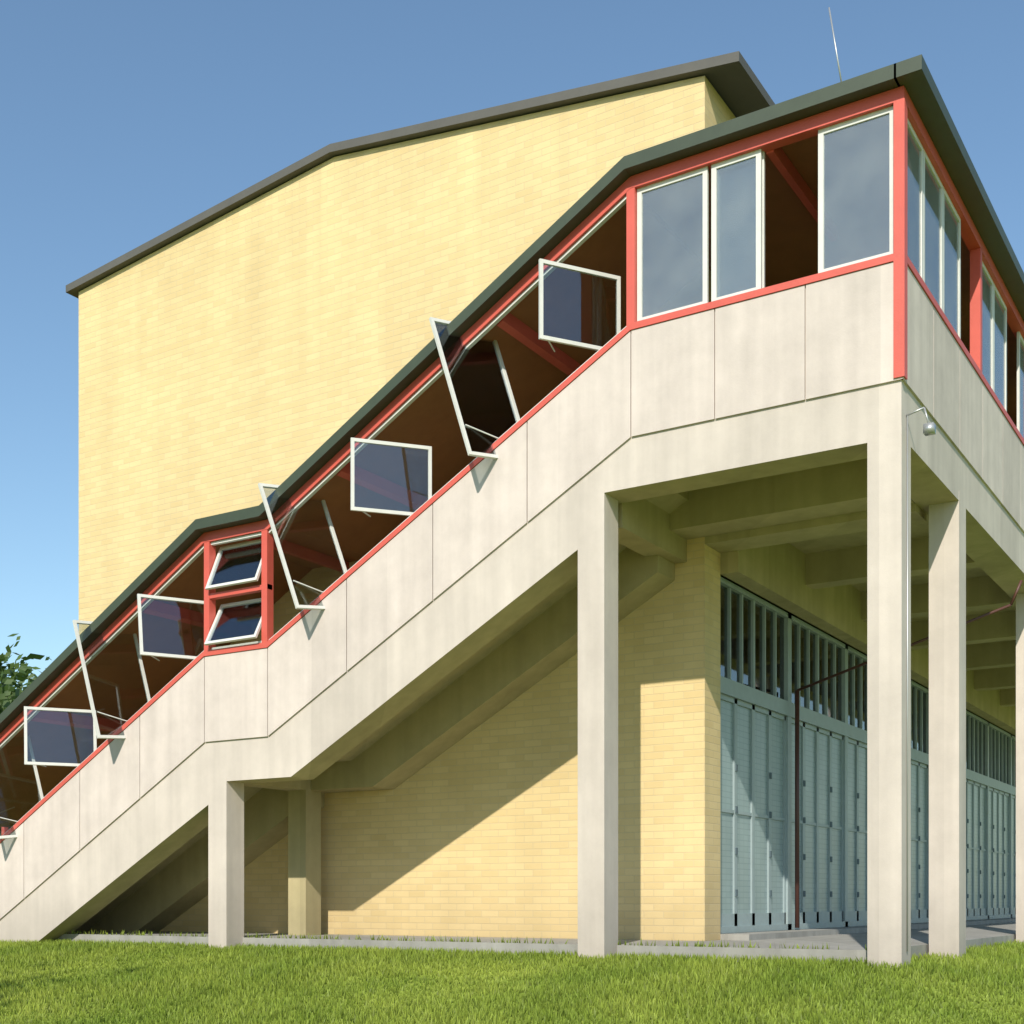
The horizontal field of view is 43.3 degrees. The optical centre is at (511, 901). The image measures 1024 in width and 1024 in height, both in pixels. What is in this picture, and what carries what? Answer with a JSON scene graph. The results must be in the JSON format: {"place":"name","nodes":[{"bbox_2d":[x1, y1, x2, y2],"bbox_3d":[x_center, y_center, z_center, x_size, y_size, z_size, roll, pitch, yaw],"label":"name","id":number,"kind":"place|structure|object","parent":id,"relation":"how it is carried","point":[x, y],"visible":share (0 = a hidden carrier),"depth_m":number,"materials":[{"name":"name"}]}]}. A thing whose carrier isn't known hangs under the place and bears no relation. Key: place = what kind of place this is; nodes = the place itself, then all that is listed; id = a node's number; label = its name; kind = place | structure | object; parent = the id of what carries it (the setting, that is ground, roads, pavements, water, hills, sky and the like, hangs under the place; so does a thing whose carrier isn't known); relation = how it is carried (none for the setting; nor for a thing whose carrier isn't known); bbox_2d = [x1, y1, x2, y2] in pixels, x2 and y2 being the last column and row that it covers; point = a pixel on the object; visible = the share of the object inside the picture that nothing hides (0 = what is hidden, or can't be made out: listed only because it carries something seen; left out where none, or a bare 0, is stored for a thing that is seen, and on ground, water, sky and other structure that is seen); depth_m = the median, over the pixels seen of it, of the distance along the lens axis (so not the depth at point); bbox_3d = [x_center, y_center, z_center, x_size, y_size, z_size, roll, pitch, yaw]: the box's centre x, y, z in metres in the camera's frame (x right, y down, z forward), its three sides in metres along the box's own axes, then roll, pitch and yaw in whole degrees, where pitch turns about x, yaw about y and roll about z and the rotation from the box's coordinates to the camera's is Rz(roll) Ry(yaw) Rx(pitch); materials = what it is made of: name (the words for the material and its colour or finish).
{"place":"outdoors","nodes":[
{"label":"outdoors","id":0,"kind":"place"},
{"bbox_2d":[0,929,1023,1023],"bbox_3d":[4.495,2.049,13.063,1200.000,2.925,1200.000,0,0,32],"label":"ground","id":1,"kind":"structure","parent":0,"point":[792,1022],"depth_m":11.01,"materials":[{"name":"green plant"}]},
{"bbox_2d":[1,827,7,835],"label":"passage posts","id":2,"kind":"object","parent":1,"relation":"on","point":[4,830],"depth_m":22.05,"materials":[{"name":"red paint"}]},
{"bbox_2d":[0,668,31,835],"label":"tree","id":3,"kind":"object","parent":1,"relation":"on","point":[7,690],"visible":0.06,"depth_m":53.17,"materials":[{"name":"green plant"}]},
{"bbox_2d":[0,633,50,833],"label":"tree","id":4,"kind":"object","parent":1,"relation":"on","point":[13,667],"visible":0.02,"depth_m":59.40,"materials":[{"name":"green plant"}]},
{"bbox_2d":[0,286,1023,967],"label":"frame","id":5,"kind":"object","parent":1,"relation":"on","point":[550,548],"visible":0.66,"depth_m":13.21,"materials":[{"name":"beige concrete"}]},
{"bbox_2d":[0,262,1023,919],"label":"parapet panels","id":6,"kind":"object","parent":5,"relation":"attached to","point":[830,336],"visible":1,"depth_m":13.54,"materials":[{"name":"beige concrete"}]},
{"bbox_2d":[0,86,1023,842],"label":"red frame","id":7,"kind":"object","parent":5,"relation":"on","point":[772,142],"visible":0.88,"depth_m":13.71,"materials":[{"name":"paint"}]},
{"bbox_2d":[0,115,1016,826],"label":"interior ceiling","id":8,"kind":"structure","parent":7,"relation":"on","point":[578,307],"depth_m":14.70,"materials":[{"name":"brown wood"}]},
{"bbox_2d":[0,54,1023,732],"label":"stairway roof","id":9,"kind":"structure","parent":7,"relation":"on","point":[912,76],"depth_m":13.25,"materials":[{"name":"grey metal"}]},
{"bbox_2d":[828,7,935,951],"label":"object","id":10,"kind":"object","parent":9,"relation":"attached to","point":[929,429],"visible":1,"depth_m":11.48,"materials":[{"name":"grey metal"}]},
{"bbox_2d":[0,106,1023,838],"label":"sashes","id":11,"kind":"object","parent":7,"relation":"on","point":[758,156],"visible":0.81,"depth_m":13.39,"materials":[{"name":"white metal"}]},
{"bbox_2d":[209,322,516,640],"bbox_3d":[-3.215,-3.639,15.558,9.698,5.535,0.813,0,0,32],"label":"sash glass","id":12,"kind":"object","parent":11,"relation":"on","point":[480,388],"visible":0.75,"depth_m":13.87,"materials":[{"name":"glass"}]},
{"bbox_2d":[908,129,1023,437],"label":"window panes","id":13,"kind":"structure","parent":11,"relation":"on","point":[932,235],"depth_m":12.88,"materials":[{"name":"glass"}]},
{"bbox_2d":[75,458,1015,934],"bbox_3d":[5.702,-1.332,29.053,14.100,6.835,31.600,0,0,32],"label":"concrete soffit","id":14,"kind":"object","parent":1,"relation":"on","point":[793,544],"visible":0.49,"depth_m":16.14,"materials":[{"name":"beige concrete"}]},
{"bbox_2d":[79,76,1012,940],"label":"brick wall","id":15,"kind":"structure","parent":1,"relation":"on","point":[237,356],"depth_m":16.75,"materials":[{"name":"yellow brick"}]},
{"bbox_2d":[66,51,774,298],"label":"roof","id":16,"kind":"structure","parent":15,"relation":"on","point":[736,84],"depth_m":15.96,"materials":[{"name":"metal"}]},
{"bbox_2d":[720,576,1015,933],"bbox_3d":[9.379,-1.700,26.237,0.140,4.160,26.620,0,0,32],"label":"metal door frame","id":17,"kind":"object","parent":15,"relation":"attached to","point":[751,698],"visible":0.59,"depth_m":18.04,"materials":[{"name":"metal"}]},
{"bbox_2d":[720,699,1013,913],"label":"panels","id":18,"kind":"object","parent":17,"relation":"attached to","point":[726,802],"visible":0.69,"depth_m":17.72,"materials":[{"name":"grey metal"}]},
{"bbox_2d":[720,584,1015,786],"bbox_3d":[9.379,-3.170,26.237,0.010,1.100,26.480,0,0,32],"label":"clerestory glass","id":19,"kind":"object","parent":17,"relation":"attached to","point":[747,642],"visible":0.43,"depth_m":17.52,"materials":[{"name":"glass"}]},
{"bbox_2d":[735,764,1004,897],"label":"door hinges","id":20,"kind":"object","parent":17,"relation":"attached to","point":[770,816],"depth_m":17.54,"materials":[{"name":"black metal"}]},
{"bbox_2d":[0,0,1023,689],"label":"sky","id":21,"kind":"structure","parent":0,"point":[123,122],"materials":[{"name":"blue"}]},
{"bbox_2d":[55,918,1015,961],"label":"paving","id":22,"kind":"structure","parent":0,"point":[851,942],"depth_m":14.83,"materials":[{"name":"grey concrete"}]},
{"bbox_2d":[795,580,1022,927],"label":"pipes","id":23,"kind":"object","parent":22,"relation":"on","point":[797,766],"visible":0.91,"depth_m":16.92,"materials":[{"name":"brown"}]},
{"bbox_2d":[725,918,1001,933],"bbox_3d":[5.761,-1.650,30.195,9.530,4.200,29.400,0,0,32],"label":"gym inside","id":24,"kind":"object","parent":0,"point":[819,928],"depth_m":18.67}
]}

